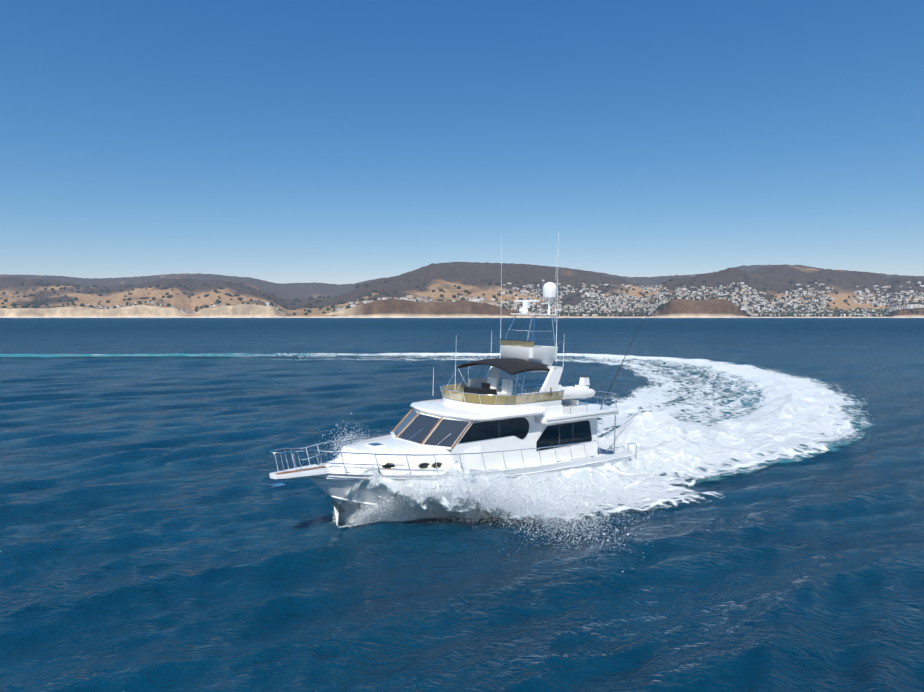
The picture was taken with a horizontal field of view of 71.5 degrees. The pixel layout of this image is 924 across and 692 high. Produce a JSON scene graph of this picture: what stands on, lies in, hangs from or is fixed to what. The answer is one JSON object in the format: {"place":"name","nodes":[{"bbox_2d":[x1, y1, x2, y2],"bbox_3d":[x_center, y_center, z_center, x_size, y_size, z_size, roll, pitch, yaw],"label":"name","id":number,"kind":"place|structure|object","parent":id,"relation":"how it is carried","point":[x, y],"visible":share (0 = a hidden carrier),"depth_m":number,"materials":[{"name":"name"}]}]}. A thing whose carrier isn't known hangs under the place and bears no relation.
{"place":"outdoors","nodes":[
{"label":"outdoors","id":0,"kind":"place"},
{"bbox_2d":[0,318,923,691],"bbox_3d":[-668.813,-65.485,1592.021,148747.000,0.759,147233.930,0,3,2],"label":"ocean","id":1,"kind":"structure","parent":0,"point":[156,534],"depth_m":25.07,"materials":[{"name":"liquid"}]},
{"bbox_2d":[330,503,503,527],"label":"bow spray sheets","id":2,"kind":"object","parent":1,"relation":"on","point":[406,518],"depth_m":27.52,"materials":[{"name":"liquid"}]},
{"bbox_2d":[0,352,892,526],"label":"wake foam","id":3,"kind":"object","parent":1,"relation":"on","point":[696,439],"visible":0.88,"depth_m":43.30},
{"bbox_2d":[265,234,644,510],"bbox_3d":[0.692,1.193,31.628,21.454,14.277,7.435,-1,4,-41],"label":"yacht","id":4,"kind":"object","parent":1,"relation":"on","point":[487,421],"visible":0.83,"depth_m":30.27,"materials":[{"name":"white plastic"}]},
{"bbox_2d":[317,396,847,571],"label":"spray droplets","id":5,"kind":"object","parent":1,"relation":"on","point":[398,509],"visible":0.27,"depth_m":26.67},
{"bbox_2d":[0,262,923,317],"bbox_3d":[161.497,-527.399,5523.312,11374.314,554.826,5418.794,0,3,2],"label":"coast hills","id":6,"kind":"structure","parent":0,"point":[446,277],"depth_m":3776.69,"materials":[{"name":"brown soil"}]},
{"bbox_2d":[0,279,923,316],"bbox_3d":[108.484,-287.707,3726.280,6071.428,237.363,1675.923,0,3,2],"label":"town trees","id":7,"kind":"object","parent":6,"relation":"on","point":[628,312],"visible":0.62,"depth_m":3425.46,"materials":[{"name":"green plant"}]},
{"bbox_2d":[90,281,923,315],"bbox_3d":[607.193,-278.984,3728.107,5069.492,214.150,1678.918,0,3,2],"label":"town houses","id":8,"kind":"structure","parent":6,"relation":"on","point":[892,308],"depth_m":3411.48,"materials":[{"name":"paint"}]},
{"bbox_2d":[0,0,923,284],"label":"sky","id":9,"kind":"structure","parent":0,"point":[338,142],"materials":[{"name":"blue"}]}
]}

